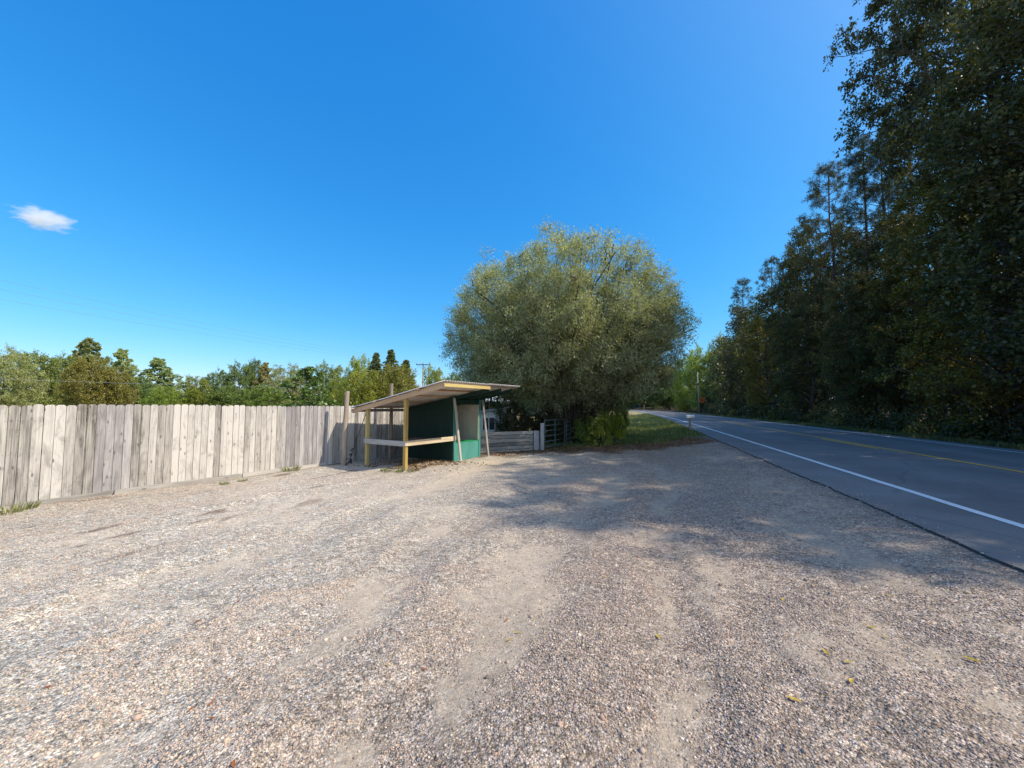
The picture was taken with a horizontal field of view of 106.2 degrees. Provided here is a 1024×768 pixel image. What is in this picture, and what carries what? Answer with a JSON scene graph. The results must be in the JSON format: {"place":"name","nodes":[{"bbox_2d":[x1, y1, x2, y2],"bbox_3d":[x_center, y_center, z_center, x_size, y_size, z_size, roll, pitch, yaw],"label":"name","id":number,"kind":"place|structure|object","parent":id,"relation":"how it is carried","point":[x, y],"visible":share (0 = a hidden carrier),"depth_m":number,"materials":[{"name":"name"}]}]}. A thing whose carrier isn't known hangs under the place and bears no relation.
{"place":"outdoors","nodes":[
{"label":"outdoors","id":0,"kind":"place"},
{"bbox_2d":[11,379,262,386],"bbox_3d":[-34.366,0.024,43.572,0.022,1.034,33.804,-1,-3,12],"label":"cable","id":1,"kind":"object","parent":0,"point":[131,383],"visible":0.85,"depth_m":36.38,"materials":[{"name":"metal"}]},
{"bbox_2d":[0,0,1020,400],"label":"sky","id":2,"kind":"structure","parent":0,"point":[326,174],"materials":[{"name":"blue"}]},
{"bbox_2d":[0,437,1023,767],"bbox_3d":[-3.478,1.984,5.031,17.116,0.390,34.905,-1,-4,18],"label":"gravel lot","id":3,"kind":"structure","parent":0,"point":[472,665],"depth_m":3.00,"materials":[{"name":"grey gravel"}]},
{"bbox_2d":[0,504,26,515],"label":"weed tuft","id":4,"kind":"object","parent":3,"relation":"on","point":[10,511],"visible":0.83,"depth_m":6.43,"materials":[{"name":"green plant"}]},
{"bbox_2d":[0,499,41,511],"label":"weed tuft","id":5,"kind":"object","parent":3,"relation":"on","point":[35,505],"visible":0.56,"depth_m":6.70,"materials":[{"name":"green plant"}]},
{"bbox_2d":[0,404,403,510],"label":"plank fence","id":6,"kind":"object","parent":3,"relation":"on","point":[312,429],"visible":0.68,"depth_m":8.55,"materials":[{"name":"grey wood"}]},
{"bbox_2d":[280,464,301,471],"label":"weed tuft","id":7,"kind":"object","parent":3,"relation":"on","point":[294,469],"visible":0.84,"depth_m":10.90,"materials":[{"name":"green plant"}]},
{"bbox_2d":[341,391,349,465],"bbox_3d":[-5.195,1.528,11.957,0.203,2.622,0.159,1,-3,-15],"label":"round pole","id":8,"kind":"object","parent":3,"relation":"on","point":[344,435],"visible":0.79,"depth_m":11.91,"materials":[{"name":"grey wood"}]},
{"bbox_2d":[345,413,365,465],"bbox_3d":[-4.797,1.698,11.801,0.583,1.650,0.137,0,-3,-3],"label":"leaning rod","id":9,"kind":"object","parent":3,"relation":"on","point":[349,461],"visible":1,"depth_m":11.76,"materials":[{"name":"wood"}]},
{"bbox_2d":[388,383,392,458],"bbox_3d":[-4.314,1.469,13.688,0.148,2.980,0.140,0,-3,0],"label":"round pole","id":10,"kind":"object","parent":3,"relation":"on","point":[390,427],"visible":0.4,"depth_m":13.64,"materials":[{"name":"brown wood"}]},
{"bbox_2d":[393,466,405,471],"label":"weed tuft","id":11,"kind":"object","parent":3,"relation":"on","point":[401,470],"visible":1,"depth_m":10.47,"materials":[{"name":"green plant"}]},
{"bbox_2d":[351,380,519,468],"bbox_3d":[-2.463,1.429,12.842,4.070,2.804,3.896,-2,-4,33],"label":"produce stand","id":12,"kind":"object","parent":3,"relation":"on","point":[441,420],"visible":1,"depth_m":13.05,"materials":[{"name":"green wood"}]},
{"bbox_2d":[964,656,982,661],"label":"fallen leaf","id":13,"kind":"object","parent":3,"relation":"on","point":[972,658],"visible":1,"depth_m":2.40,"materials":[{"name":"yellow plant"}]},
{"bbox_2d":[1,401,1023,504],"bbox_3d":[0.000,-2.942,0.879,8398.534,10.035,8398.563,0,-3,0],"label":"ground","id":14,"kind":"structure","parent":0,"point":[657,409],"depth_m":21.25,"materials":[{"name":"green plant"}]},
{"bbox_2d":[0,342,51,415],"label":"weeping tree","id":15,"kind":"object","parent":14,"relation":"on","point":[23,375],"visible":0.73,"depth_m":46.28,"materials":[{"name":"green plant"}]},
{"bbox_2d":[0,348,70,416],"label":"leafy tree","id":16,"kind":"object","parent":14,"relation":"on","point":[42,361],"visible":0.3,"depth_m":70.01,"materials":[{"name":"green plant"}]},
{"bbox_2d":[27,350,88,411],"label":"leafy tree","id":17,"kind":"object","parent":14,"relation":"on","point":[66,362],"visible":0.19,"depth_m":73.25,"materials":[{"name":"green plant"}]},
{"bbox_2d":[53,337,112,399],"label":"poplar tree","id":18,"kind":"object","parent":14,"relation":"on","point":[86,345],"visible":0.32,"depth_m":78.27,"materials":[{"name":"green plant"}]},
{"bbox_2d":[52,354,129,416],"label":"yellowing tree","id":19,"kind":"object","parent":14,"relation":"on","point":[83,391],"visible":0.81,"depth_m":56.83,"materials":[{"name":"green plant"}]},
{"bbox_2d":[87,367,140,414],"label":"yellowing tree","id":20,"kind":"object","parent":14,"relation":"on","point":[119,380],"visible":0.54,"depth_m":59.52,"materials":[{"name":"green plant"}]},
{"bbox_2d":[103,348,141,398],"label":"poplar tree","id":21,"kind":"object","parent":14,"relation":"on","point":[121,354],"visible":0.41,"depth_m":74.00,"materials":[{"name":"green plant"}]},
{"bbox_2d":[123,377,161,415],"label":"leafy tree","id":22,"kind":"object","parent":14,"relation":"on","point":[142,392],"visible":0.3,"depth_m":65.58,"materials":[{"name":"green plant"}]},
{"bbox_2d":[132,357,185,405],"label":"poplar tree","id":23,"kind":"object","parent":14,"relation":"on","point":[157,364],"visible":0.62,"depth_m":75.65,"materials":[{"name":"green plant"}]},
{"bbox_2d":[137,385,188,420],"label":"tree","id":24,"kind":"object","parent":14,"relation":"on","point":[166,398],"visible":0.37,"depth_m":49.52,"materials":[{"name":"green plant"}]},
{"bbox_2d":[1,387,337,405],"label":"distant hedge","id":25,"kind":"object","parent":14,"relation":"on","point":[281,401],"depth_m":89.70,"materials":[{"name":"green plant"}]},
{"bbox_2d":[171,374,216,408],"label":"tree","id":26,"kind":"object","parent":14,"relation":"on","point":[194,397],"visible":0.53,"depth_m":53.23,"materials":[{"name":"green plant"}]},
{"bbox_2d":[199,367,237,404],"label":"leafy tree","id":27,"kind":"object","parent":14,"relation":"on","point":[220,379],"visible":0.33,"depth_m":71.86,"materials":[{"name":"green plant"}]},
{"bbox_2d":[203,385,252,413],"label":"leafy tree","id":28,"kind":"object","parent":14,"relation":"on","point":[230,396],"visible":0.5,"depth_m":54.45,"materials":[{"name":"green plant"}]},
{"bbox_2d":[222,361,256,404],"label":"leafy tree","id":29,"kind":"object","parent":14,"relation":"on","point":[246,379],"visible":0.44,"depth_m":74.07,"materials":[{"name":"green plant"}]},
{"bbox_2d":[242,357,261,400],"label":"leafy tree","id":30,"kind":"object","parent":14,"relation":"on","point":[256,364],"visible":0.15,"depth_m":77.83,"materials":[{"name":"green plant"}]},
{"bbox_2d":[251,362,273,405],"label":"poplar tree","id":31,"kind":"object","parent":14,"relation":"on","point":[264,373],"visible":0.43,"depth_m":75.84,"materials":[{"name":"plant"}]},
{"bbox_2d":[244,381,292,420],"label":"leafy tree","id":32,"kind":"object","parent":14,"relation":"on","point":[265,393],"visible":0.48,"depth_m":51.09,"materials":[{"name":"green plant"}]},
{"bbox_2d":[264,362,311,409],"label":"weeping tree","id":33,"kind":"object","parent":14,"relation":"on","point":[274,373],"visible":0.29,"depth_m":65.00,"materials":[{"name":"green plant"}]},
{"bbox_2d":[278,366,340,443],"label":"tree","id":34,"kind":"object","parent":14,"relation":"on","point":[312,380],"visible":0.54,"depth_m":17.27,"materials":[{"name":"green plant"}]},
{"bbox_2d":[310,361,349,406],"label":"leafy tree","id":35,"kind":"object","parent":14,"relation":"on","point":[334,373],"visible":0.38,"depth_m":67.29,"materials":[{"name":"green plant"}]},
{"bbox_2d":[318,377,354,409],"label":"bushy tree","id":36,"kind":"object","parent":14,"relation":"on","point":[333,383],"visible":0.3,"depth_m":35.41,"materials":[{"name":"green plant"}]},
{"bbox_2d":[344,350,369,398],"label":"tree","id":37,"kind":"object","parent":14,"relation":"on","point":[356,365],"visible":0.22,"depth_m":71.24,"materials":[{"name":"plant"}]},
{"bbox_2d":[331,368,395,425],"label":"bushy tree","id":38,"kind":"object","parent":14,"relation":"on","point":[365,389],"visible":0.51,"depth_m":32.29,"materials":[{"name":"green plant"}]},
{"bbox_2d":[364,352,383,399],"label":"cedar tree","id":39,"kind":"object","parent":14,"relation":"on","point":[374,363],"visible":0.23,"depth_m":51.61,"materials":[{"name":"green plant"}]},
{"bbox_2d":[378,349,410,396],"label":"cedar tree","id":40,"kind":"object","parent":14,"relation":"on","point":[390,358],"visible":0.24,"depth_m":50.22,"materials":[{"name":"green plant"}]},
{"bbox_2d":[373,362,420,398],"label":"bushy tree","id":41,"kind":"object","parent":14,"relation":"on","point":[397,378],"visible":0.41,"depth_m":33.20,"materials":[{"name":"green plant"}]},
{"bbox_2d":[401,360,416,386],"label":"cedar tree","id":42,"kind":"object","parent":14,"relation":"on","point":[406,362],"visible":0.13,"depth_m":53.73,"materials":[{"name":"green plant"}]},
{"bbox_2d":[416,363,428,385],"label":"power pole","id":43,"kind":"object","parent":14,"relation":"on","point":[423,367],"visible":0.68,"depth_m":67.12,"materials":[{"name":"grey wood"}]},
{"bbox_2d":[421,363,445,385],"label":"leafy tree","id":44,"kind":"object","parent":14,"relation":"on","point":[435,376],"visible":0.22,"depth_m":57.74,"materials":[{"name":"green plant"}]},
{"bbox_2d":[446,371,464,380],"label":"leafy tree","id":45,"kind":"object","parent":14,"relation":"on","point":[452,377],"visible":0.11,"depth_m":49.68,"materials":[{"name":"green plant"}]},
{"bbox_2d":[481,398,502,409],"bbox_3d":[-1.544,1.854,23.717,2.942,3.971,2.939,-3,-5,45],"label":"shrub","id":46,"kind":"object","parent":14,"relation":"on","point":[487,403],"visible":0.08,"depth_m":23.56,"materials":[{"name":"green plant"}]},
{"bbox_2d":[481,407,509,443],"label":"garden shed","id":47,"kind":"structure","parent":14,"relation":"on","point":[490,414],"depth_m":19.50,"materials":[{"name":"white paint"}]},
{"bbox_2d":[482,417,495,430],"bbox_3d":[-1.181,2.013,19.463,0.690,0.710,0.032,1,-3,-12],"label":"window","id":48,"kind":"structure","parent":47,"relation":"in","point":[489,426],"depth_m":19.48,"materials":[{"name":"white paint"}]},
{"bbox_2d":[489,394,517,442],"bbox_3d":[-0.490,1.821,19.585,1.667,3.328,1.669,0,-3,-5],"label":"shrub","id":49,"kind":"object","parent":14,"relation":"on","point":[498,405],"visible":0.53,"depth_m":19.45,"materials":[{"name":"green plant"}]},
{"bbox_2d":[481,431,532,452],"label":"plank wall","id":50,"kind":"structure","parent":14,"relation":"on","point":[503,437],"depth_m":15.58,"materials":[{"name":"wood"}]},
{"bbox_2d":[500,393,545,445],"bbox_3d":[0.415,1.868,18.776,2.327,3.005,2.329,-2,-4,30],"label":"shrub","id":51,"kind":"object","parent":14,"relation":"on","point":[523,421],"visible":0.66,"depth_m":18.61,"materials":[{"name":"green plant"}]},
{"bbox_2d":[534,431,538,449],"bbox_3d":[1.035,2.479,16.233,0.240,1.007,0.050,0,-3,0],"label":"wide post","id":52,"kind":"object","parent":14,"relation":"on","point":[536,440],"visible":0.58,"depth_m":16.21,"materials":[{"name":"grey wood"}]},
{"bbox_2d":[357,437,716,470],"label":"leaf litter","id":53,"kind":"object","parent":14,"relation":"on","point":[691,441],"visible":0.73,"depth_m":15.49,"materials":[{"name":"brown plant"}]},
{"bbox_2d":[540,423,543,449],"bbox_3d":[1.271,2.354,16.090,0.140,1.428,0.130,-1,-3,17],"label":"gate post","id":54,"kind":"object","parent":14,"relation":"on","point":[542,436],"visible":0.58,"depth_m":16.04,"materials":[{"name":"grey wood"}]},
{"bbox_2d":[544,419,564,447],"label":"metal gate","id":55,"kind":"structure","parent":54,"relation":"attached to","point":[555,434],"depth_m":16.97,"materials":[{"name":"metal"}]},
{"bbox_2d":[533,406,573,442],"bbox_3d":[2.212,1.917,19.425,2.689,2.947,2.686,1,-3,-14],"label":"shrub","id":56,"kind":"object","parent":14,"relation":"on","point":[550,422],"visible":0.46,"depth_m":18.72,"materials":[{"name":"green plant"}]},
{"bbox_2d":[434,215,701,443],"bbox_3d":[3.009,-2.265,20.092,13.247,10.816,13.683,1,-4,-23],"label":"willow tree","id":57,"kind":"object","parent":14,"relation":"on","point":[571,351],"visible":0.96,"depth_m":16.50,"materials":[{"name":"green plant"}]},
{"bbox_2d":[566,421,573,443],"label":"metal gate","id":58,"kind":"structure","parent":14,"relation":"on","point":[570,425],"depth_m":18.45,"materials":[{"name":"metal"}]},
{"bbox_2d":[571,414,596,444],"bbox_3d":[3.493,2.248,18.504,1.264,1.740,1.379,-2,-4,35],"label":"shrub","id":59,"kind":"object","parent":14,"relation":"on","point":[581,431],"visible":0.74,"depth_m":18.32,"materials":[{"name":"green plant"}]},
{"bbox_2d":[583,409,612,445],"bbox_3d":[4.052,2.175,18.126,1.454,2.101,1.858,-1,-3,13],"label":"shrub","id":60,"kind":"object","parent":14,"relation":"on","point":[599,429],"visible":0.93,"depth_m":17.82,"materials":[{"name":"green plant"}]},
{"bbox_2d":[602,406,626,439],"bbox_3d":[5.582,2.054,21.383,1.770,3.036,1.386,1,-4,-19],"label":"shrub","id":61,"kind":"object","parent":14,"relation":"on","point":[615,431],"visible":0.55,"depth_m":21.09,"materials":[{"name":"green plant"}]},
{"bbox_2d":[615,402,630,430],"bbox_3d":[7.330,2.209,25.922,1.366,2.898,1.252,0,-3,4],"label":"shrub","id":62,"kind":"object","parent":14,"relation":"on","point":[626,421],"visible":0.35,"depth_m":25.71,"materials":[{"name":"green plant"}]},
{"bbox_2d":[621,392,643,409],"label":"leafy tree","id":63,"kind":"object","parent":14,"relation":"on","point":[632,404],"visible":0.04,"depth_m":166.18,"materials":[{"name":"green plant"}]},
{"bbox_2d":[628,384,673,408],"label":"leafy tree","id":64,"kind":"object","parent":14,"relation":"on","point":[648,404],"visible":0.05,"depth_m":185.26,"materials":[{"name":"green plant"}]},
{"bbox_2d":[645,368,686,409],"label":"leafy tree","id":65,"kind":"object","parent":14,"relation":"on","point":[668,397],"visible":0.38,"depth_m":162.22,"materials":[{"name":"green plant"}]},
{"bbox_2d":[668,355,702,410],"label":"leafy tree","id":66,"kind":"object","parent":14,"relation":"on","point":[678,385],"visible":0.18,"depth_m":135.07,"materials":[{"name":"green plant"}]},
{"bbox_2d":[673,390,697,411],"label":"bush","id":67,"kind":"object","parent":14,"relation":"on","point":[683,406],"visible":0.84,"depth_m":121.16,"materials":[{"name":"green plant"}]},
{"bbox_2d":[685,415,694,428],"bbox_3d":[10.872,2.492,23.494,0.512,1.207,0.198,0,-3,-8],"label":"mailbox","id":68,"kind":"object","parent":14,"relation":"on","point":[689,417],"visible":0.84,"depth_m":23.45,"materials":[{"name":"white metal"}]},
{"bbox_2d":[696,372,699,411],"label":"utility pole","id":69,"kind":"object","parent":14,"relation":"on","point":[698,392],"visible":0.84,"depth_m":107.87,"materials":[{"name":"grey wood"}]},
{"bbox_2d":[680,343,716,410],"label":"leafy tree","id":70,"kind":"object","parent":14,"relation":"on","point":[695,367],"visible":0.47,"depth_m":118.54,"materials":[{"name":"green plant"}]},
{"bbox_2d":[703,331,732,401],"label":"leafy tree","id":71,"kind":"object","parent":14,"relation":"on","point":[710,355],"visible":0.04,"depth_m":111.81,"materials":[{"name":"green plant"}]},
{"bbox_2d":[706,374,738,402],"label":"leafy tree","id":72,"kind":"object","parent":14,"relation":"on","point":[711,394],"visible":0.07,"depth_m":100.24,"materials":[{"name":"green plant"}]},
{"bbox_2d":[716,346,762,410],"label":"leafy tree","id":73,"kind":"object","parent":14,"relation":"on","point":[731,379],"visible":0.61,"depth_m":60.21,"materials":[{"name":"green plant"}]},
{"bbox_2d":[724,277,757,397],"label":"pine tree","id":74,"kind":"object","parent":14,"relation":"on","point":[744,283],"visible":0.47,"depth_m":66.92,"materials":[{"name":"green plant"}]},
{"bbox_2d":[481,412,1023,449],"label":"verge grass","id":75,"kind":"structure","parent":14,"relation":"on","point":[649,421],"depth_m":22.38,"materials":[{"name":"green plant"}]},
{"bbox_2d":[732,310,792,408],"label":"leafy tree","id":76,"kind":"object","parent":14,"relation":"on","point":[751,371],"visible":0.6,"depth_m":49.84,"materials":[{"name":"green plant"}]},
{"bbox_2d":[749,255,791,408],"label":"pine tree","id":77,"kind":"object","parent":14,"relation":"on","point":[773,260],"visible":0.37,"depth_m":57.10,"materials":[{"name":"green plant"}]},
{"bbox_2d":[760,243,830,402],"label":"leafy tree","id":78,"kind":"object","parent":14,"relation":"on","point":[788,252],"visible":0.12,"depth_m":47.60,"materials":[{"name":"green plant"}]},
{"bbox_2d":[763,301,860,417],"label":"leafy tree","id":79,"kind":"object","parent":14,"relation":"on","point":[807,367],"visible":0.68,"depth_m":38.04,"materials":[{"name":"green plant"}]},
{"bbox_2d":[760,215,864,419],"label":"leafy tree","id":80,"kind":"object","parent":14,"relation":"on","point":[802,241],"visible":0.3,"depth_m":41.75,"materials":[{"name":"green plant"}]},
{"bbox_2d":[789,160,873,405],"bbox_3d":[31.673,-9.435,38.020,7.848,26.614,8.375,-2,-4,36],"label":"pine tree","id":81,"kind":"object","parent":14,"relation":"on","point":[816,194],"visible":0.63,"depth_m":37.95,"materials":[{"name":"green plant"}]},
{"bbox_2d":[808,266,892,424],"bbox_3d":[25.322,-2.742,28.852,5.239,12.216,5.229,1,-3,-13],"label":"leafy tree","id":82,"kind":"object","parent":14,"relation":"on","point":[856,286],"visible":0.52,"depth_m":28.42,"materials":[{"name":"green plant"}]},
{"bbox_2d":[700,388,1023,445],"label":"undergrowth","id":83,"kind":"object","parent":14,"relation":"on","point":[988,429],"visible":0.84,"depth_m":23.40,"materials":[{"name":"green plant"}]},
{"bbox_2d":[822,132,901,412],"bbox_3d":[30.952,-9.299,33.269,5.916,25.755,5.683,0,-3,-5],"label":"pine tree","id":84,"kind":"object","parent":14,"relation":"on","point":[854,159],"visible":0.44,"depth_m":33.62,"materials":[{"name":"green plant"}]},
{"bbox_2d":[701,78,1023,429],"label":"distant wood","id":85,"kind":"object","parent":14,"relation":"on","point":[729,342],"visible":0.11,"depth_m":53.64,"materials":[{"name":"green plant"}]},
{"bbox_2d":[845,135,909,423],"bbox_3d":[31.262,-9.185,31.814,4.938,25.336,5.386,-1,-3,9],"label":"pine tree","id":86,"kind":"object","parent":14,"relation":"on","point":[872,190],"visible":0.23,"depth_m":32.43,"materials":[{"name":"green plant"}]},
{"bbox_2d":[824,272,981,427],"bbox_3d":[25.612,-2.328,26.102,7.801,11.065,7.815,2,-4,-27],"label":"leafy tree","id":87,"kind":"object","parent":14,"relation":"on","point":[863,357],"visible":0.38,"depth_m":26.30,"materials":[{"name":"green plant"}]},
{"bbox_2d":[864,97,971,421],"bbox_3d":[31.410,-9.974,29.489,5.657,26.613,5.187,0,-3,-1],"label":"pine tree","id":88,"kind":"object","parent":14,"relation":"on","point":[888,194],"visible":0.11,"depth_m":30.55,"materials":[{"name":"green plant"}]},
{"bbox_2d":[823,0,1023,432],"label":"oak tree","id":89,"kind":"object","parent":14,"relation":"on","point":[912,42],"visible":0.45,"depth_m":23.07,"materials":[{"name":"green plant"}]},
{"bbox_2d":[842,202,1008,431],"bbox_3d":[26.514,-4.155,24.210,8.468,14.465,9.338,-2,-4,27],"label":"maple tree","id":90,"kind":"object","parent":14,"relation":"on","point":[904,224],"visible":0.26,"depth_m":24.37,"materials":[{"name":"green plant"}]},
{"bbox_2d":[862,138,1023,431],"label":"maple tree","id":91,"kind":"object","parent":14,"relation":"on","point":[966,381],"visible":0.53,"depth_m":18.16,"materials":[{"name":"green plant"}]},
{"bbox_2d":[876,0,1023,387],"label":"leafy tree","id":92,"kind":"object","parent":14,"relation":"on","point":[988,17],"visible":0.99,"depth_m":14.61,"materials":[{"name":"green plant"}]},
{"bbox_2d":[937,20,1023,224],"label":"oak tree","id":93,"kind":"object","parent":14,"relation":"on","point":[1013,64],"visible":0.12,"depth_m":17.17,"materials":[{"name":"green plant"}]},
{"bbox_2d":[987,284,997,406],"bbox_3d":[23.425,-1.036,18.692,0.304,8.499,0.320,0,-3,0],"label":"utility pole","id":94,"kind":"object","parent":14,"relation":"on","point":[988,334],"visible":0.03,"depth_m":18.69,"materials":[{"name":"brown wood"}]},
{"bbox_2d":[999,76,1023,326],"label":"leafy tree","id":95,"kind":"object","parent":14,"relation":"on","point":[1010,318],"visible":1,"depth_m":12.57,"materials":[{"name":"green plant"}]},
{"bbox_2d":[630,410,1023,569],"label":"road","id":96,"kind":"structure","parent":0,"point":[997,492],"depth_m":8.71,"materials":[{"name":"grey asphalt"}]},
{"bbox_2d":[703,418,878,448],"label":"road marking","id":97,"kind":"object","parent":96,"relation":"on","point":[837,441],"visible":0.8,"depth_m":14.97,"materials":[{"name":"yellow paint"}]},
{"bbox_2d":[635,411,1023,572],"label":"road edge","id":98,"kind":"object","parent":96,"relation":"attached to","point":[981,554],"visible":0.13,"depth_m":4.80,"materials":[{"name":"grey asphalt"}]},
{"bbox_2d":[640,411,1023,527],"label":"road marking","id":99,"kind":"object","parent":96,"relation":"on","point":[964,508],"visible":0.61,"depth_m":6.66,"materials":[{"name":"white paint"}]},
{"bbox_2d":[644,410,1023,472],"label":"road marking","id":100,"kind":"object","parent":96,"relation":"on","point":[895,450],"visible":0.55,"depth_m":11.92,"materials":[{"name":"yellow paint"}]},
{"bbox_2d":[653,410,1022,452],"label":"road marking","id":101,"kind":"object","parent":96,"relation":"on","point":[895,437],"visible":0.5,"depth_m":17.43,"materials":[{"name":"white paint"}]}
]}

